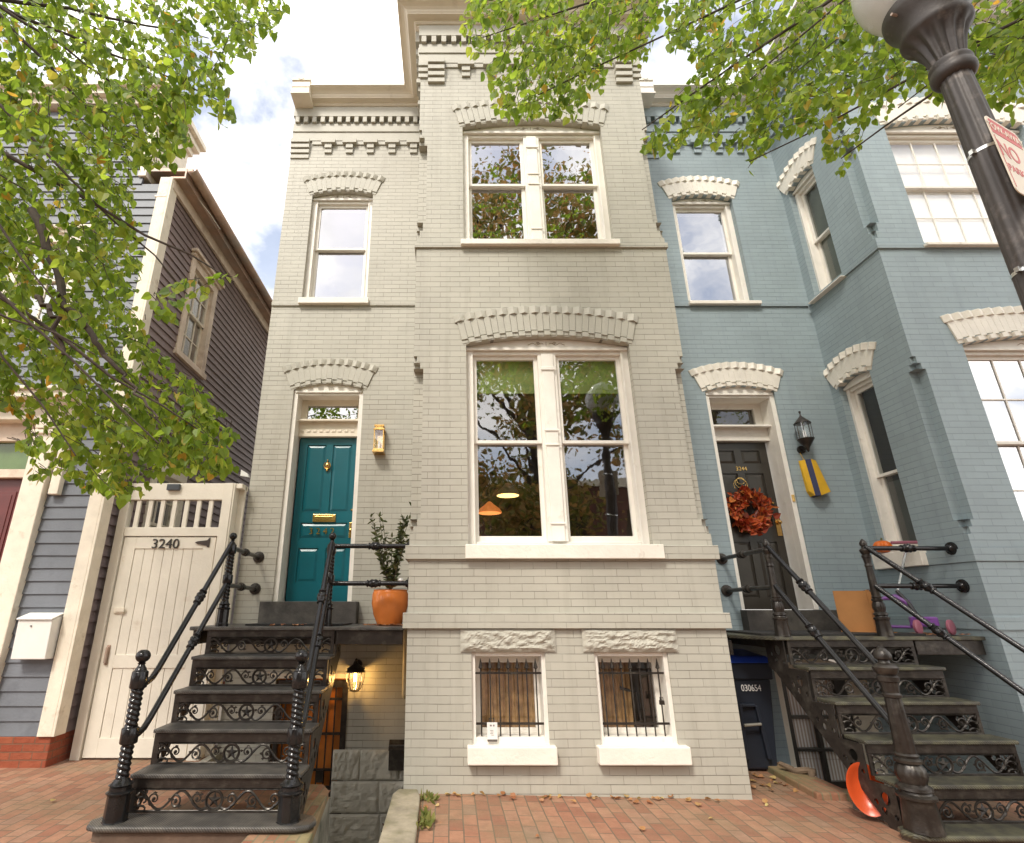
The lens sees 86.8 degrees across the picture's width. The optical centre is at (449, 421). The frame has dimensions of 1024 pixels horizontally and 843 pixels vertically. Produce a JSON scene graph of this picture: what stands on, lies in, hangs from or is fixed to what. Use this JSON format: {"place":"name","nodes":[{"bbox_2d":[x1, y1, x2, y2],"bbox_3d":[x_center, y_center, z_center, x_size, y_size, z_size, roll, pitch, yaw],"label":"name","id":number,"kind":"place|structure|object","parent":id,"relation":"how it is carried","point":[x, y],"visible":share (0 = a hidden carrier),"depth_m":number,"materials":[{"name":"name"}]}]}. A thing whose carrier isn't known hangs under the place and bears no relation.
{"place":"outdoors","nodes":[
{"label":"outdoors","id":0,"kind":"place"},
{"bbox_2d":[199,752,329,842],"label":"areaway floor","id":1,"kind":"structure","parent":0,"point":[321,835],"depth_m":4.42,"materials":[{"name":"brown brick"}]},
{"bbox_2d":[379,789,419,842],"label":"retaining kerb","id":2,"kind":"structure","parent":1,"relation":"on","point":[401,820],"depth_m":3.87,"materials":[{"name":"concrete"}]},
{"bbox_2d":[217,0,752,842],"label":"brick house","id":3,"kind":"structure","parent":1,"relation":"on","point":[457,258],"depth_m":6.07,"materials":[{"name":"brick"}]},
{"bbox_2d":[240,470,249,477],"bbox_3d":[-2.695,0.692,7.097,0.110,0.100,0.060,0,-19,0],"label":"floodlight","id":4,"kind":"object","parent":3,"relation":"attached to","point":[243,474],"visible":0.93,"depth_m":7.07,"materials":[{"name":"white plastic"}]},
{"bbox_2d":[271,678,348,813],"bbox_3d":[-1.525,3.742,5.728,0.810,1.840,0.160,0,-19,0],"label":"basement door","id":5,"kind":"structure","parent":3,"relation":"in","point":[333,736],"depth_m":5.85,"materials":[{"name":"orange wood"}]},
{"bbox_2d":[285,438,356,600],"bbox_3d":[-1.591,1.196,6.830,0.792,2.073,0.102,0,-19,0],"label":"door","id":6,"kind":"structure","parent":3,"relation":"in","point":[323,506],"depth_m":6.84,"materials":[{"name":"teal paint"}]},
{"bbox_2d":[298,195,372,304],"bbox_3d":[-1.620,-2.529,7.968,0.980,1.998,0.375,0,-19,0],"label":"window","id":7,"kind":"structure","parent":3,"relation":"in","point":[333,203],"depth_m":8.02,"materials":[{"name":"white paint"}]},
{"bbox_2d":[346,658,364,691],"bbox_3d":[-1.027,2.769,5.874,0.204,0.335,0.240,0,-19,0],"label":"wall lantern","id":8,"kind":"object","parent":3,"relation":"attached to","point":[355,667],"depth_m":5.83,"materials":[{"name":"black paint"}]},
{"bbox_2d":[372,424,385,454],"bbox_3d":[-0.890,0.231,6.800,0.144,0.361,0.165,0,-19,0],"label":"wall lantern","id":9,"kind":"object","parent":3,"relation":"attached to","point":[379,445],"depth_m":6.79,"materials":[{"name":"gold metal"}]},
{"bbox_2d":[388,740,404,770],"bbox_3d":[-0.524,3.501,5.643,0.236,0.271,0.080,0,-19,0],"label":"mailbox","id":10,"kind":"object","parent":3,"relation":"attached to","point":[396,755],"visible":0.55,"depth_m":5.62,"materials":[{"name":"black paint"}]},
{"bbox_2d":[479,394,501,514],"bbox_3d":[0.549,0.422,7.689,0.340,1.781,0.340,0,-19,0],"label":"pendant lamp","id":11,"kind":"object","parent":3,"relation":"hanging from","point":[489,508],"visible":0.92,"depth_m":7.36,"materials":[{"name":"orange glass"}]},
{"bbox_2d":[487,718,497,741],"bbox_3d":[0.370,2.692,4.697,0.090,0.179,0.057,0,-19,0],"label":"lock box","id":12,"kind":"object","parent":3,"relation":"attached to","point":[492,734],"visible":1,"depth_m":4.67,"materials":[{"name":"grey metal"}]},
{"bbox_2d":[496,394,519,497],"bbox_3d":[0.722,0.120,6.947,0.300,1.698,0.300,0,-19,0],"label":"pendant lamp","id":13,"kind":"object","parent":3,"relation":"hanging from","point":[507,490],"visible":0.99,"depth_m":6.65,"materials":[{"name":"grey metal"}]},
{"bbox_2d":[467,652,557,764],"bbox_3d":[0.532,2.507,4.888,0.761,0.971,0.451,0,-19,0],"label":"basement window","id":14,"kind":"structure","parent":3,"relation":"in","point":[509,688],"depth_m":4.88,"materials":[{"name":"white paint"}]},
{"bbox_2d":[461,126,620,245],"bbox_3d":[1.060,-2.934,6.753,1.860,1.962,0.375,0,-19,0],"label":"window","id":15,"kind":"structure","parent":3,"relation":"in","point":[530,141],"depth_m":6.82,"materials":[{"name":"white paint"}]},
{"bbox_2d":[465,340,664,558],"bbox_3d":[1.095,0.226,5.653,1.890,2.396,0.375,0,-19,0],"label":"window","id":16,"kind":"structure","parent":3,"relation":"in","point":[546,369],"depth_m":5.69,"materials":[{"name":"white paint"}]},
{"bbox_2d":[594,652,691,764],"bbox_3d":[1.654,2.507,4.888,0.779,0.971,0.451,0,-19,0],"label":"basement window","id":17,"kind":"structure","parent":3,"relation":"in","point":[622,743],"depth_m":4.83,"materials":[{"name":"white paint"}]},
{"bbox_2d":[659,697,664,704],"bbox_3d":[1.889,2.488,4.791,0.040,0.062,0.025,0,-19,0],"label":"padlock","id":18,"kind":"object","parent":3,"relation":"attached to","point":[661,702],"visible":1,"depth_m":4.78,"materials":[{"name":"black paint"}]},
{"bbox_2d":[0,0,795,299],"label":"sky","id":19,"kind":"structure","parent":0,"point":[244,165],"materials":[{"name":"white"}]},
{"bbox_2d":[0,748,1023,842],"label":"sidewalk","id":20,"kind":"structure","parent":0,"point":[30,812],"depth_m":4.14,"materials":[{"name":"red brick"}]},
{"bbox_2d":[0,80,272,767],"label":"clapboard house","id":21,"kind":"structure","parent":20,"relation":"on","point":[57,533],"depth_m":6.99,"materials":[{"name":"blue paint"}]},
{"bbox_2d":[0,479,22,561],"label":"door","id":22,"kind":"structure","parent":21,"relation":"in","point":[9,488],"depth_m":6.22,"materials":[{"name":"red paint"}]},
{"bbox_2d":[11,613,63,658],"bbox_3d":[-4.287,2.220,5.575,0.374,0.448,0.170,0,-19,0],"label":"mailbox","id":23,"kind":"object","parent":21,"relation":"attached to","point":[36,635],"visible":1,"depth_m":5.53,"materials":[{"name":"white metal"}]},
{"bbox_2d":[2,224,95,327],"bbox_3d":[-5.375,-1.920,7.123,1.070,1.517,0.210,0,-19,0],"label":"window","id":24,"kind":"structure","parent":21,"relation":"in","point":[61,230],"depth_m":7.17,"materials":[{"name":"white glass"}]},
{"bbox_2d":[142,464,187,526],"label":"window","id":25,"kind":"structure","parent":21,"relation":"in","point":[174,478],"depth_m":7.71,"materials":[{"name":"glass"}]},
{"bbox_2d":[173,248,224,379],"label":"window","id":26,"kind":"structure","parent":21,"relation":"in","point":[198,269],"depth_m":8.56,"materials":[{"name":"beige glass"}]},
{"bbox_2d":[0,0,290,509],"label":"street tree","id":27,"kind":"object","parent":20,"relation":"on","point":[186,446],"visible":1,"depth_m":3.69,"materials":[{"name":"green plant"}]},
{"bbox_2d":[69,483,247,760],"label":"wooden gate","id":28,"kind":"structure","parent":20,"relation":"on","point":[157,577],"depth_m":6.01,"materials":[{"name":"beige paint"}]},
{"bbox_2d":[82,537,216,757],"bbox_3d":[-3.252,2.404,5.895,1.065,2.237,0.075,0,-19,0],"label":"gate door","id":29,"kind":"structure","parent":28,"relation":"in","point":[159,579],"depth_m":5.94,"materials":[{"name":"beige paint"}]},
{"bbox_2d":[166,484,180,490],"bbox_3d":[-3.296,0.785,6.421,0.150,0.075,0.044,0,-19,0],"label":"solar light","id":30,"kind":"object","parent":28,"relation":"attached to","point":[173,487],"visible":1,"depth_m":6.40,"materials":[{"name":"grey plastic"}]},
{"bbox_2d":[86,533,408,842],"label":"iron stairs","id":31,"kind":"structure","parent":20,"relation":"on","point":[123,819],"depth_m":4.17,"materials":[{"name":"black metal"}]},
{"bbox_2d":[245,623,351,625],"bbox_3d":[-1.520,2.068,5.485,0.960,0.016,0.520,0,-19,0],"label":"doormat","id":32,"kind":"object","parent":31,"relation":"on","point":[290,624],"visible":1,"depth_m":5.26,"materials":[{"name":"black rubber"}]},
{"bbox_2d":[368,502,410,624],"bbox_3d":[-0.625,1.480,5.689,0.376,1.260,0.526,18,-26,-41],"label":"potted shrub","id":33,"kind":"object","parent":31,"relation":"on","point":[389,605],"visible":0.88,"depth_m":5.56,"materials":[{"name":"orange ceramic"}]},
{"bbox_2d":[242,784,328,842],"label":"brick coping","id":34,"kind":"object","parent":20,"relation":"on","point":[316,800],"visible":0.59,"depth_m":3.78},
{"bbox_2d":[50,773,797,836],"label":"fallen leaves","id":35,"kind":"object","parent":20,"relation":"on","point":[589,794],"visible":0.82,"depth_m":4.47,"materials":[{"name":"brown plant"}]},
{"bbox_2d":[416,788,439,829],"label":"weeds","id":36,"kind":"object","parent":20,"relation":"on","point":[427,818],"visible":0.98,"depth_m":3.96,"materials":[{"name":"green plant"}]},
{"bbox_2d":[459,0,1023,177],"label":"street tree","id":37,"kind":"object","parent":20,"relation":"on","point":[1003,41],"visible":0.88,"depth_m":4.06,"materials":[{"name":"green plant"}]},
{"bbox_2d":[730,649,776,768],"bbox_3d":[3.020,2.974,5.605,0.632,1.079,0.512,0,-19,0],"label":"wheeled bin","id":38,"kind":"object","parent":20,"relation":"on","point":[752,674],"visible":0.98,"depth_m":5.44,"materials":[{"name":"blue plastic"}]},
{"bbox_2d":[639,0,1023,788],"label":"brick house","id":39,"kind":"structure","parent":20,"relation":"on","point":[865,316],"depth_m":6.62,"materials":[{"name":"brick"}]},
{"bbox_2d":[672,199,761,304],"bbox_3d":[3.840,-2.490,7.954,1.000,1.935,0.375,0,-19,0],"label":"window","id":40,"kind":"structure","parent":39,"relation":"in","point":[687,207],"depth_m":8.02,"materials":[{"name":"white paint"}]},
{"bbox_2d":[717,442,797,609],"bbox_3d":[3.820,1.272,6.830,0.783,2.110,0.113,0,-19,0],"label":"door","id":41,"kind":"structure","parent":39,"relation":"in","point":[748,461],"depth_m":6.80,"materials":[{"name":"black paint"}]},
{"bbox_2d":[726,477,780,535],"bbox_3d":[3.799,1.066,6.810,0.684,0.758,0.203,0,-19,0],"label":"wreath","id":42,"kind":"object","parent":41,"relation":"hanging from","point":[759,523],"visible":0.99,"depth_m":6.76,"materials":[{"name":"orange plant"}]},
{"bbox_2d":[793,411,814,453],"bbox_3d":[4.465,0.131,6.794,0.200,0.537,0.238,0,-19,0],"label":"wall lantern","id":43,"kind":"object","parent":39,"relation":"attached to","point":[805,442],"depth_m":6.75,"materials":[{"name":"black paint"}]},
{"bbox_2d":[798,453,830,496],"bbox_3d":[4.532,0.632,6.673,0.254,0.601,0.139,0,-19,0],"label":"hanging bag","id":44,"kind":"object","parent":43,"relation":"hanging from","point":[815,483],"visible":1,"depth_m":6.63,"materials":[{"name":"yellow fabric"}]},
{"bbox_2d":[792,169,846,303],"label":"window","id":45,"kind":"structure","parent":39,"relation":"in","point":[826,266],"depth_m":7.61,"materials":[{"name":"white paint"}]},
{"bbox_2d":[781,672,858,787],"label":"metal gate","id":46,"kind":"structure","parent":39,"relation":"in","point":[811,749],"depth_m":5.87,"materials":[{"name":"black metal"}]},
{"bbox_2d":[873,538,891,552],"bbox_3d":[4.985,1.424,6.196,0.180,0.168,0.188,0,-19,0],"label":"pumpkin","id":47,"kind":"object","parent":39,"relation":"on","point":[881,542],"visible":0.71,"depth_m":6.15,"materials":[{"name":"orange food"}]},
{"bbox_2d":[843,372,928,569],"bbox_3d":[5.152,0.520,6.342,0.375,2.330,0.680,0,-19,0],"label":"window","id":48,"kind":"structure","parent":39,"relation":"in","point":[890,502],"depth_m":6.41,"materials":[{"name":"white paint"}]},
{"bbox_2d":[885,125,1023,246],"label":"window","id":49,"kind":"structure","parent":39,"relation":"in","point":[948,208],"depth_m":6.86,"materials":[{"name":"white paint"}]},
{"bbox_2d":[963,340,1023,519],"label":"window","id":50,"kind":"structure","parent":39,"relation":"in","point":[997,367],"depth_m":5.89,"materials":[{"name":"white paint"}]},
{"bbox_2d":[846,762,887,816],"bbox_3d":[3.229,2.846,4.168,0.252,0.353,0.068,-11,-31,29],"label":"plastic bowl","id":51,"kind":"object","parent":20,"relation":"on","point":[863,803],"visible":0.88,"depth_m":4.17,"materials":[{"name":"orange plastic"}]},
{"bbox_2d":[717,539,1023,842],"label":"iron stairs","id":52,"kind":"structure","parent":20,"relation":"on","point":[920,792],"depth_m":4.44,"materials":[{"name":"black metal"}]},
{"bbox_2d":[269,623,969,634],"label":"fallen leaves","id":53,"kind":"object","parent":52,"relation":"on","point":[402,625],"visible":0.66,"depth_m":5.22,"materials":[{"name":"brown plant"}]},
{"bbox_2d":[726,630,925,635],"bbox_3d":[3.775,2.178,5.542,1.550,0.018,0.860,0,-19,0],"label":"landing","id":54,"kind":"object","parent":52,"relation":"on","point":[804,632],"visible":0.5,"depth_m":5.18,"materials":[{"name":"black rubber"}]},
{"bbox_2d":[833,590,896,632],"bbox_3d":[4.315,1.991,5.662,0.452,0.411,0.495,-9,-21,25],"label":"cardboard box","id":55,"kind":"object","parent":54,"relation":"on","point":[855,611],"visible":0.69,"depth_m":5.55,"materials":[{"name":"brown cardboard"}]},
{"bbox_2d":[863,541,955,634],"bbox_3d":[4.615,1.693,5.556,0.887,0.936,0.535,-6,-20,16],"label":"scooter","id":56,"kind":"object","parent":52,"relation":"on","point":[917,625],"visible":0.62,"depth_m":5.39,"materials":[{"name":"purple plastic"}]},
{"bbox_2d":[852,797,900,821],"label":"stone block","id":57,"kind":"structure","parent":20,"relation":"on","point":[879,817],"depth_m":4.12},
{"bbox_2d":[851,0,1023,310],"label":"street lamp","id":58,"kind":"object","parent":20,"relation":"on","point":[931,36],"visible":0.98,"depth_m":2.80,"materials":[{"name":"metal"}]},
{"bbox_2d":[984,116,1023,195],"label":"parking sign","id":59,"kind":"object","parent":58,"relation":"attached to","point":[1009,145],"visible":1,"depth_m":2.56,"materials":[{"name":"white metal"}]},
{"bbox_2d":[215,659,835,744],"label":"ground","id":60,"kind":"structure","parent":0,"point":[220,707],"depth_m":14.93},
{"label":"sunken entry floor","id":61,"kind":"structure","parent":0,"visible":0},
{"bbox_2d":[764,762,897,800],"bbox_3d":[3.525,3.441,4.954,0.850,0.300,0.980,0,-19,0],"label":"brick coping","id":62,"kind":"object","parent":61,"relation":"on","point":[817,788],"visible":0.16,"depth_m":4.75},
{"bbox_2d":[779,761,816,776],"bbox_3d":[3.283,3.312,5.064,0.325,0.143,0.119,-16,-25,39],"label":"log","id":63,"kind":"object","parent":62,"relation":"on","point":[810,772],"visible":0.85,"depth_m":5.06,"materials":[{"name":"brown wood"}]}
]}

